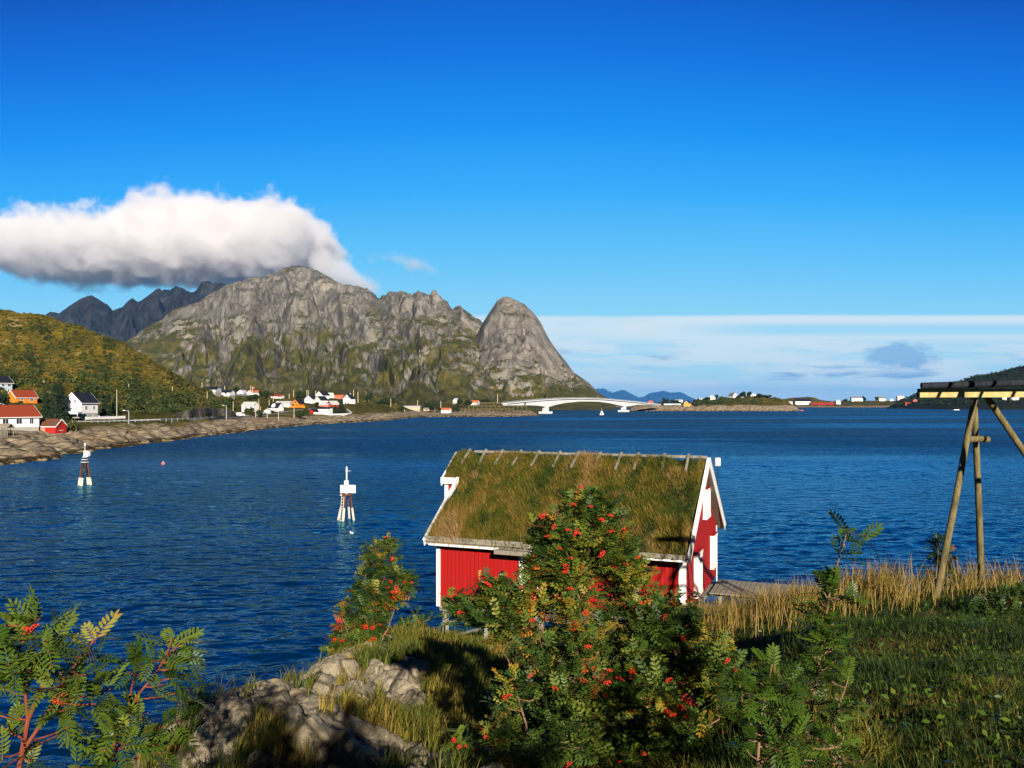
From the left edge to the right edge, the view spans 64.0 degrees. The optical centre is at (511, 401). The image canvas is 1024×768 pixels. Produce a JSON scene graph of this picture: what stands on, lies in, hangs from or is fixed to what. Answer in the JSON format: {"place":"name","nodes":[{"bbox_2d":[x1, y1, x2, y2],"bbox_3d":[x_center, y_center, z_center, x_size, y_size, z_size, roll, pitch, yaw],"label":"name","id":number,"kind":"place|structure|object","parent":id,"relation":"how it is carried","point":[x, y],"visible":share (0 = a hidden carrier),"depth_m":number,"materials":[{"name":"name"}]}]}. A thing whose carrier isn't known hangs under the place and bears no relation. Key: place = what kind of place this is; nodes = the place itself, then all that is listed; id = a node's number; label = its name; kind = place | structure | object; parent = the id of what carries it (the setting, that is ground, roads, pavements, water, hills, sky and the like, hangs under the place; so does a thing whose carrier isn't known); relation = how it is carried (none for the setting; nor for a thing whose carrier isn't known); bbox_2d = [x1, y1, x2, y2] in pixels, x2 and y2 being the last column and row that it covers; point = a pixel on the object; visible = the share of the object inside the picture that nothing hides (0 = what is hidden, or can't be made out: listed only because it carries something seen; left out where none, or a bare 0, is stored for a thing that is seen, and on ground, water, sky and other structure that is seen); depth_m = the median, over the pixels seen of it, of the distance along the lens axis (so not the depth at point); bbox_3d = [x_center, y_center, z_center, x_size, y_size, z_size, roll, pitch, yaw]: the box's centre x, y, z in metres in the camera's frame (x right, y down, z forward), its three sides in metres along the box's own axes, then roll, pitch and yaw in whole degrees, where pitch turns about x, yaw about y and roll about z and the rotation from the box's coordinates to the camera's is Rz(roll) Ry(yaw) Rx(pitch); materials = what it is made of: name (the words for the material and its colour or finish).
{"place":"outdoors","nodes":[
{"label":"outdoors","id":0,"kind":"place"},
{"bbox_2d":[46,281,225,341],"bbox_3d":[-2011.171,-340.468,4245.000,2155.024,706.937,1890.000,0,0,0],"label":"distant mountains","id":1,"kind":"structure","parent":0,"point":[131,318],"depth_m":4542.77,"materials":[{"name":"grey stone"}]},
{"bbox_2d":[126,408,315,421],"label":"road","id":2,"kind":"structure","parent":0,"point":[227,417],"depth_m":425.50,"materials":[{"name":"asphalt"}]},
{"bbox_2d":[0,309,540,464],"bbox_3d":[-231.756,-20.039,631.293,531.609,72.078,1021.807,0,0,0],"label":"shore land","id":3,"kind":"structure","parent":0,"point":[20,446],"depth_m":385.85,"materials":[{"name":"green plant"}]},
{"bbox_2d":[0,392,10,404],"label":"bush","id":4,"kind":"object","parent":3,"relation":"on","point":[4,398],"visible":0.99,"depth_m":299.78,"materials":[{"name":"green plant"}]},
{"bbox_2d":[0,376,13,390],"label":"house","id":5,"kind":"structure","parent":3,"relation":"on","point":[6,382],"depth_m":338.82,"materials":[{"name":"wood"}]},
{"bbox_2d":[0,423,14,436],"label":"drying shed","id":6,"kind":"structure","parent":3,"relation":"on","point":[6,425],"depth_m":214.80,"materials":[{"name":"grey wood"}]},
{"bbox_2d":[8,401,23,404],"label":"bush","id":7,"kind":"object","parent":3,"relation":"on","point":[19,403],"visible":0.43,"depth_m":299.15,"materials":[{"name":"green plant"}]},
{"bbox_2d":[0,405,41,430],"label":"house","id":8,"kind":"structure","parent":3,"relation":"on","point":[22,417],"depth_m":237.03,"materials":[{"name":"wood"}]},
{"bbox_2d":[8,390,38,403],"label":"house","id":9,"kind":"structure","parent":3,"relation":"on","point":[26,396],"depth_m":314.18,"materials":[{"name":"wood"}]},
{"bbox_2d":[40,391,49,418],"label":"spruce tree","id":10,"kind":"object","parent":3,"relation":"on","point":[46,401],"visible":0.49,"depth_m":271.77,"materials":[{"name":"green plant"}]},
{"bbox_2d":[39,419,67,433],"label":"boat shed","id":11,"kind":"object","parent":3,"relation":"on","point":[56,426],"visible":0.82,"depth_m":242.04,"materials":[{"name":"wood"}]},
{"bbox_2d":[42,380,68,423],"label":"spruce tree","id":12,"kind":"object","parent":3,"relation":"on","point":[55,390],"visible":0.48,"depth_m":263.42,"materials":[{"name":"green plant"}]},
{"bbox_2d":[47,397,63,418],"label":"spruce tree","id":13,"kind":"object","parent":3,"relation":"on","point":[54,409],"visible":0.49,"depth_m":246.84,"materials":[{"name":"green plant"}]},
{"bbox_2d":[57,382,68,418],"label":"spruce tree","id":14,"kind":"object","parent":3,"relation":"on","point":[63,398],"visible":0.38,"depth_m":285.99,"materials":[{"name":"green plant"}]},
{"bbox_2d":[67,420,79,430],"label":"bush","id":15,"kind":"object","parent":3,"relation":"on","point":[71,425],"visible":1,"depth_m":244.29,"materials":[{"name":"green plant"}]},
{"bbox_2d":[64,392,99,418],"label":"house","id":16,"kind":"structure","parent":3,"relation":"on","point":[82,405],"depth_m":292.48,"materials":[{"name":"wood"}]},
{"bbox_2d":[74,383,103,399],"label":"bush","id":17,"kind":"object","parent":3,"relation":"on","point":[93,389],"visible":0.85,"depth_m":344.41,"materials":[{"name":"green plant"}]},
{"bbox_2d":[85,416,125,419],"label":"garden wall","id":18,"kind":"structure","parent":3,"relation":"on","point":[105,417],"depth_m":300.21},
{"bbox_2d":[100,392,114,415],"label":"spruce tree","id":19,"kind":"object","parent":3,"relation":"on","point":[106,405],"visible":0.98,"depth_m":310.34,"materials":[{"name":"green plant"}]},
{"bbox_2d":[0,310,224,413],"bbox_3d":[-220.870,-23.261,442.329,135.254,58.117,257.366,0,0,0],"label":"scrub","id":20,"kind":"object","parent":3,"relation":"on","point":[70,362],"visible":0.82,"depth_m":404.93,"materials":[{"name":"green plant"}]},
{"bbox_2d":[111,394,120,413],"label":"spruce tree","id":21,"kind":"object","parent":3,"relation":"on","point":[113,404],"visible":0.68,"depth_m":316.95,"materials":[{"name":"green plant"}]},
{"bbox_2d":[126,395,144,409],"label":"bush","id":22,"kind":"object","parent":3,"relation":"on","point":[135,402],"visible":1,"depth_m":339.31,"materials":[{"name":"green plant"}]},
{"bbox_2d":[72,416,212,422],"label":"guard rail","id":23,"kind":"object","parent":3,"relation":"on","point":[135,420],"visible":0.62,"depth_m":300.42,"materials":[{"name":"metal"}]},
{"bbox_2d":[173,407,237,417],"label":"rock cliff","id":24,"kind":"structure","parent":3,"relation":"on","point":[203,412],"depth_m":392.52,"materials":[{"name":"stone"}]},
{"bbox_2d":[202,387,221,396],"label":"house","id":25,"kind":"structure","parent":3,"relation":"on","point":[216,391],"depth_m":540.03,"materials":[{"name":"wood"}]},
{"bbox_2d":[221,397,233,406],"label":"bush","id":26,"kind":"object","parent":3,"relation":"on","point":[228,401],"visible":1,"depth_m":511.07,"materials":[{"name":"green plant"}]},
{"bbox_2d":[221,390,235,399],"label":"house","id":27,"kind":"structure","parent":3,"relation":"on","point":[228,393],"depth_m":573.34,"materials":[{"name":"wood"}]},
{"bbox_2d":[237,390,246,393],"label":"house","id":28,"kind":"structure","parent":3,"relation":"on","point":[242,392],"depth_m":672.70,"materials":[{"name":"wood"}]},
{"bbox_2d":[241,402,259,411],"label":"house","id":29,"kind":"structure","parent":3,"relation":"on","point":[248,405],"depth_m":519.88,"materials":[{"name":"wood"}]},
{"bbox_2d":[244,407,261,415],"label":"bush","id":30,"kind":"object","parent":3,"relation":"on","point":[250,410],"visible":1,"depth_m":468.75,"materials":[{"name":"green plant"}]},
{"bbox_2d":[246,394,259,399],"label":"bush","id":31,"kind":"object","parent":3,"relation":"on","point":[255,396],"visible":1,"depth_m":608.52,"materials":[{"name":"green plant"}]},
{"bbox_2d":[247,390,258,394],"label":"house","id":32,"kind":"structure","parent":3,"relation":"on","point":[249,392],"depth_m":676.88,"materials":[{"name":"wood"}]},
{"bbox_2d":[263,390,272,397],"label":"bush","id":33,"kind":"object","parent":3,"relation":"on","point":[266,393],"visible":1,"depth_m":647.29,"materials":[{"name":"green plant"}]},
{"bbox_2d":[268,401,283,411],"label":"house","id":34,"kind":"structure","parent":3,"relation":"on","point":[277,406],"depth_m":533.80,"materials":[{"name":"wood"}]},
{"bbox_2d":[270,394,284,398],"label":"house","id":35,"kind":"structure","parent":3,"relation":"on","point":[280,396],"depth_m":660.05,"materials":[{"name":"wood"}]},
{"bbox_2d":[275,401,292,407],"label":"house","id":36,"kind":"structure","parent":3,"relation":"on","point":[287,404],"depth_m":575.53,"materials":[{"name":"wood"}]},
{"bbox_2d":[176,381,400,413],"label":"scrub","id":37,"kind":"object","parent":3,"relation":"on","point":[374,402],"visible":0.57,"depth_m":507.52,"materials":[{"name":"green plant"}]},
{"bbox_2d":[291,399,305,407],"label":"house","id":38,"kind":"structure","parent":3,"relation":"on","point":[298,403],"depth_m":578.36,"materials":[{"name":"wood"}]},
{"bbox_2d":[294,410,305,417],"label":"bush","id":39,"kind":"object","parent":3,"relation":"on","point":[299,413],"visible":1,"depth_m":486.58,"materials":[{"name":"green plant"}]},
{"bbox_2d":[295,390,306,398],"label":"bush","id":40,"kind":"object","parent":3,"relation":"on","point":[301,394],"visible":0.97,"depth_m":692.83,"materials":[{"name":"green plant"}]},
{"bbox_2d":[304,395,316,403],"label":"house","id":41,"kind":"structure","parent":3,"relation":"on","point":[309,398],"depth_m":639.37,"materials":[{"name":"wood"}]},
{"bbox_2d":[309,409,318,413],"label":"shed","id":42,"kind":"structure","parent":3,"relation":"on","point":[312,411],"depth_m":539.53,"materials":[{"name":"wood"}]},
{"bbox_2d":[314,396,327,405],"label":"house","id":43,"kind":"structure","parent":3,"relation":"on","point":[322,399],"depth_m":618.82,"materials":[{"name":"wood"}]},
{"bbox_2d":[316,391,329,398],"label":"house","id":44,"kind":"structure","parent":3,"relation":"on","point":[323,393],"depth_m":719.57,"materials":[{"name":"wood"}]},
{"bbox_2d":[316,407,333,413],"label":"house","id":45,"kind":"structure","parent":3,"relation":"on","point":[328,410],"depth_m":548.28,"materials":[{"name":"wood"}]},
{"bbox_2d":[314,409,351,415],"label":"garden wall","id":46,"kind":"structure","parent":3,"relation":"on","point":[350,412],"depth_m":548.40,"materials":[{"name":"concrete"}]},
{"bbox_2d":[326,401,339,406],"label":"house","id":47,"kind":"structure","parent":3,"relation":"on","point":[333,403],"depth_m":612.08,"materials":[{"name":"wood"}]},
{"bbox_2d":[334,395,344,398],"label":"house","id":48,"kind":"structure","parent":3,"relation":"on","point":[339,396],"depth_m":765.43,"materials":[{"name":"stone"}]},
{"bbox_2d":[337,398,346,413],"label":"spruce tree","id":49,"kind":"object","parent":3,"relation":"on","point":[340,408],"visible":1,"depth_m":560.34,"materials":[{"name":"green plant"}]},
{"bbox_2d":[343,393,355,403],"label":"house","id":50,"kind":"structure","parent":3,"relation":"on","point":[350,398],"depth_m":654.24,"materials":[{"name":"wood"}]},
{"bbox_2d":[365,393,372,401],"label":"bush","id":51,"kind":"object","parent":3,"relation":"on","point":[369,396],"visible":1,"depth_m":739.71,"materials":[{"name":"green plant"}]},
{"bbox_2d":[377,397,396,404],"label":"bush","id":52,"kind":"object","parent":3,"relation":"on","point":[387,401],"visible":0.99,"depth_m":701.52,"materials":[{"name":"green plant"}]},
{"bbox_2d":[405,406,420,411],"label":"house","id":53,"kind":"structure","parent":3,"relation":"on","point":[416,408],"depth_m":799.30,"materials":[{"name":"wood"}]},
{"bbox_2d":[428,403,440,411],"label":"bush","id":54,"kind":"object","parent":3,"relation":"on","point":[432,406],"visible":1,"depth_m":788.78,"materials":[{"name":"green plant"}]},
{"bbox_2d":[441,408,451,412],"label":"shed","id":55,"kind":"structure","parent":3,"relation":"on","point":[446,410],"depth_m":767.77,"materials":[{"name":"wood"}]},
{"bbox_2d":[401,402,530,410],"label":"scrub","id":56,"kind":"object","parent":3,"relation":"on","point":[484,406],"visible":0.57,"depth_m":844.73,"materials":[{"name":"green plant"}]},
{"bbox_2d":[464,400,472,404],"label":"bush","id":57,"kind":"object","parent":3,"relation":"on","point":[468,402],"visible":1,"depth_m":901.38,"materials":[{"name":"green plant"}]},
{"bbox_2d":[471,400,478,404],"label":"house","id":58,"kind":"structure","parent":3,"relation":"on","point":[474,402],"depth_m":911.72,"materials":[{"name":"wood"}]},
{"bbox_2d":[460,408,513,411],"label":"fish rack","id":59,"kind":"object","parent":3,"relation":"on","point":[490,408],"visible":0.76,"depth_m":779.90,"materials":[{"name":"brown wood"}]},
{"bbox_2d":[468,405,526,409],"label":"fish rack","id":60,"kind":"object","parent":3,"relation":"on","point":[499,405],"visible":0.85,"depth_m":820.99,"materials":[{"name":"brown wood"}]},
{"bbox_2d":[124,265,541,412],"bbox_3d":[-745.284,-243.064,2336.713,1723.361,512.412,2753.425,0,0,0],"label":"mountain","id":61,"kind":"structure","parent":0,"point":[285,331],"depth_m":2065.61,"materials":[{"name":"grey stone"}]},
{"bbox_2d":[0,402,1023,767],"bbox_3d":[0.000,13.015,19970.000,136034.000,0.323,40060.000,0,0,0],"label":"sea","id":62,"kind":"structure","parent":0,"point":[242,550],"depth_m":96.24,"materials":[{"name":"liquid"}]},
{"bbox_2d":[78,443,91,485],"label":"beacon tower","id":63,"kind":"structure","parent":62,"relation":"in","point":[84,465],"depth_m":127.95,"materials":[{"name":"metal"}]},
{"bbox_2d":[337,466,355,520],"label":"beacon tower","id":64,"kind":"structure","parent":62,"relation":"in","point":[346,489],"depth_m":90.23,"materials":[{"name":"metal"}]},
{"bbox_2d":[502,397,660,413],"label":"bridge","id":65,"kind":"structure","parent":62,"relation":"in","point":[545,404],"depth_m":950.31,"materials":[{"name":"concrete"}]},
{"bbox_2d":[0,0,1023,400],"label":"sky","id":66,"kind":"structure","parent":0,"point":[782,199],"materials":[{"name":"blue"}]},
{"bbox_2d":[475,296,615,409],"bbox_3d":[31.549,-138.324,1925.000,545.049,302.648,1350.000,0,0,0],"label":"mountain peak","id":67,"kind":"structure","parent":0,"point":[521,358],"depth_m":1844.45,"materials":[{"name":"grey stone"}]},
{"bbox_2d":[124,589,1023,767],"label":"ground","id":68,"kind":"structure","parent":0,"point":[355,737],"depth_m":8.98,"materials":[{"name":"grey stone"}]},
{"bbox_2d":[0,585,130,767],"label":"rowan sapling","id":69,"kind":"object","parent":68,"relation":"on","point":[33,665],"visible":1,"depth_m":3.98,"materials":[{"name":"green plant"}]},
{"bbox_2d":[68,626,216,767],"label":"rowan sapling","id":70,"kind":"object","parent":68,"relation":"on","point":[101,747],"visible":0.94,"depth_m":4.30,"materials":[{"name":"green plant"}]},
{"bbox_2d":[256,678,285,683],"bbox_3d":[-3.620,4.287,11.692,0.858,0.628,0.899,0,0,0],"label":"boulder","id":71,"kind":"object","parent":68,"relation":"on","point":[273,679],"visible":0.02,"depth_m":11.79,"materials":[{"name":"stone"}]},
{"bbox_2d":[319,532,420,657],"bbox_3d":[-3.554,5.144,20.487,2.588,3.818,1.649,0,0,0],"label":"rowan tree","id":72,"kind":"object","parent":68,"relation":"on","point":[367,618],"visible":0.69,"depth_m":20.31,"materials":[{"name":"green plant"}]},
{"bbox_2d":[392,605,434,630],"bbox_3d":[-2.846,6.696,22.980,1.568,1.876,1.221,0,0,0],"label":"rowan bush","id":73,"kind":"object","parent":68,"relation":"on","point":[415,621],"visible":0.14,"depth_m":22.93,"materials":[{"name":"green plant"}]},
{"bbox_2d":[443,722,480,767],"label":"rowan sapling","id":74,"kind":"object","parent":68,"relation":"on","point":[457,736],"visible":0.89,"depth_m":8.16,"materials":[{"name":"green plant"}]},
{"bbox_2d":[441,614,487,638],"bbox_3d":[-1.663,8.196,29.975,0.329,1.684,2.952,0,0,-41],"label":"wooden fence","id":75,"kind":"object","parent":68,"relation":"on","point":[470,631],"visible":0.25,"depth_m":29.89,"materials":[{"name":"grey wood"}]},
{"bbox_2d":[302,617,711,678],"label":"grass","id":76,"kind":"structure","parent":68,"relation":"on","point":[413,650],"depth_m":15.73,"materials":[{"name":"green plant"}]},
{"bbox_2d":[118,622,916,767],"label":"grass","id":77,"kind":"structure","parent":68,"relation":"on","point":[430,724],"depth_m":9.30,"materials":[{"name":"green plant"}]},
{"bbox_2d":[422,447,725,635],"bbox_3d":[2.598,7.015,33.363,11.050,10.332,9.352,0,0,22],"label":"boathouse","id":78,"kind":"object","parent":68,"relation":"on","point":[492,501],"visible":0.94,"depth_m":31.15,"materials":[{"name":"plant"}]},
{"bbox_2d":[694,547,702,598],"bbox_3d":[6.983,6.375,30.674,0.172,1.680,1.190,0,0,22],"label":"door","id":79,"kind":"structure","parent":78,"relation":"in","point":[698,554],"depth_m":30.23,"materials":[{"name":"white paint"}]},
{"bbox_2d":[703,487,710,519],"bbox_3d":[7.758,4.000,32.594,0.172,1.230,1.090,0,0,22],"label":"window","id":80,"kind":"structure","parent":78,"relation":"in","point":[707,495],"depth_m":32.19,"materials":[{"name":"white paint"}]},
{"bbox_2d":[710,531,717,569],"bbox_3d":[8.458,6.200,34.328,0.172,1.430,1.090,0,0,22],"label":"window","id":81,"kind":"structure","parent":78,"relation":"in","point":[713,537],"depth_m":33.90,"materials":[{"name":"white paint"}]},
{"bbox_2d":[434,485,761,767],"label":"rowan tree","id":82,"kind":"object","parent":68,"relation":"on","point":[597,544],"visible":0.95,"depth_m":7.18,"materials":[{"name":"green plant"}]},
{"bbox_2d":[713,642,822,767],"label":"rowan sapling","id":83,"kind":"object","parent":68,"relation":"on","point":[769,697],"visible":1,"depth_m":4.57,"materials":[{"name":"green plant"}]},
{"bbox_2d":[708,579,838,604],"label":"boardwalk","id":84,"kind":"structure","parent":68,"relation":"on","point":[723,585],"depth_m":33.99,"materials":[{"name":"grey wood"}]},
{"bbox_2d":[602,552,1023,645],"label":"dry grass","id":85,"kind":"structure","parent":68,"relation":"on","point":[725,614],"depth_m":16.05,"materials":[{"name":"beige plant"}]},
{"bbox_2d":[603,581,1023,767],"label":"grass","id":86,"kind":"structure","parent":68,"relation":"on","point":[940,666],"depth_m":7.22,"materials":[{"name":"green plant"}]},
{"bbox_2d":[604,581,1023,766],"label":"weeds","id":87,"kind":"object","parent":68,"relation":"on","point":[941,715],"visible":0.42,"depth_m":6.54,"materials":[{"name":"green plant"}]},
{"bbox_2d":[785,655,875,767],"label":"rowan sapling","id":88,"kind":"object","parent":68,"relation":"on","point":[835,738],"visible":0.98,"depth_m":4.61,"materials":[{"name":"green plant"}]},
{"bbox_2d":[786,509,884,767],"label":"rowan sapling","id":89,"kind":"object","parent":68,"relation":"on","point":[822,634],"visible":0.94,"depth_m":4.97,"materials":[{"name":"green plant"}]},
{"bbox_2d":[917,533,960,590],"bbox_3d":[9.215,3.541,17.610,0.940,1.521,0.816,0,0,23],"label":"willow bush","id":90,"kind":"object","parent":68,"relation":"on","point":[937,549],"visible":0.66,"depth_m":17.57,"materials":[{"name":"green plant"}]},
{"bbox_2d":[917,379,1023,599],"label":"drying rack","id":91,"kind":"object","parent":68,"relation":"on","point":[935,389],"visible":0.92,"depth_m":15.48,"materials":[{"name":"brown wood"}]},
{"bbox_2d":[956,576,1023,617],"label":"leafy bush","id":92,"kind":"object","parent":68,"relation":"on","point":[1014,604],"visible":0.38,"depth_m":12.97,"materials":[{"name":"green plant"}]},
{"bbox_2d":[596,388,696,401],"bbox_3d":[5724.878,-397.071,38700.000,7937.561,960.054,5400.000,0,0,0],"label":"remote mountains","id":93,"kind":"structure","parent":0,"point":[623,395],"depth_m":38551.96,"materials":[{"name":"stone"}]},
{"bbox_2d":[629,397,799,410],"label":"islet land","id":94,"kind":"structure","parent":0,"point":[773,404],"depth_m":1176.07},
{"bbox_2d":[663,402,680,404],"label":"shed","id":95,"kind":"structure","parent":94,"relation":"on","point":[671,403],"depth_m":1264.19,"materials":[{"name":"wood"}]},
{"bbox_2d":[684,401,690,406],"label":"house","id":96,"kind":"structure","parent":94,"relation":"on","point":[687,403],"depth_m":1200.22,"materials":[{"name":"wood"}]},
{"bbox_2d":[692,395,762,405],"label":"scrub","id":97,"kind":"object","parent":94,"relation":"on","point":[749,399],"visible":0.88,"depth_m":1204.77,"materials":[{"name":"green plant"}]},
{"bbox_2d":[728,393,736,397],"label":"house","id":98,"kind":"structure","parent":94,"relation":"on","point":[732,395],"depth_m":1244.47,"materials":[{"name":"wood"}]},
{"bbox_2d":[616,397,894,407],"bbox_3d":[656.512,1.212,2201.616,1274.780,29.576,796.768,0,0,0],"label":"shore","id":99,"kind":"structure","parent":0,"point":[870,404],"depth_m":1989.34,"materials":[{"name":"stone"}]},
{"bbox_2d":[794,399,810,404],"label":"barn","id":100,"kind":"structure","parent":99,"relation":"on","point":[802,401],"depth_m":1999.36,"materials":[{"name":"wood"}]},
{"bbox_2d":[817,402,829,404],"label":"boathouse","id":101,"kind":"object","parent":99,"relation":"on","point":[823,403],"visible":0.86,"depth_m":1988.17,"materials":[{"name":"wood"}]},
{"bbox_2d":[797,396,894,405],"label":"scrub","id":102,"kind":"object","parent":99,"relation":"on","point":[857,402],"visible":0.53,"depth_m":2063.98,"materials":[{"name":"green plant"}]},
{"bbox_2d":[850,396,862,401],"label":"house","id":103,"kind":"structure","parent":99,"relation":"on","point":[856,398],"depth_m":2096.52,"materials":[{"name":"wood"}]},
{"bbox_2d":[879,396,885,400],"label":"house","id":104,"kind":"structure","parent":99,"relation":"on","point":[882,398],"depth_m":2124.33,"materials":[{"name":"stone"}]},
{"bbox_2d":[886,366,1023,409],"bbox_3d":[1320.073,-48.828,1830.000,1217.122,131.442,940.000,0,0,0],"label":"wooded hill","id":105,"kind":"structure","parent":0,"point":[1000,406],"depth_m":1533.14,"materials":[{"name":"leaf"},{"name":"grass"},{"name":"green plant"}]},
{"bbox_2d":[895,365,1023,405],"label":"scrub","id":106,"kind":"object","parent":105,"relation":"on","point":[900,401],"visible":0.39,"depth_m":1679.50,"materials":[{"name":"green plant"}]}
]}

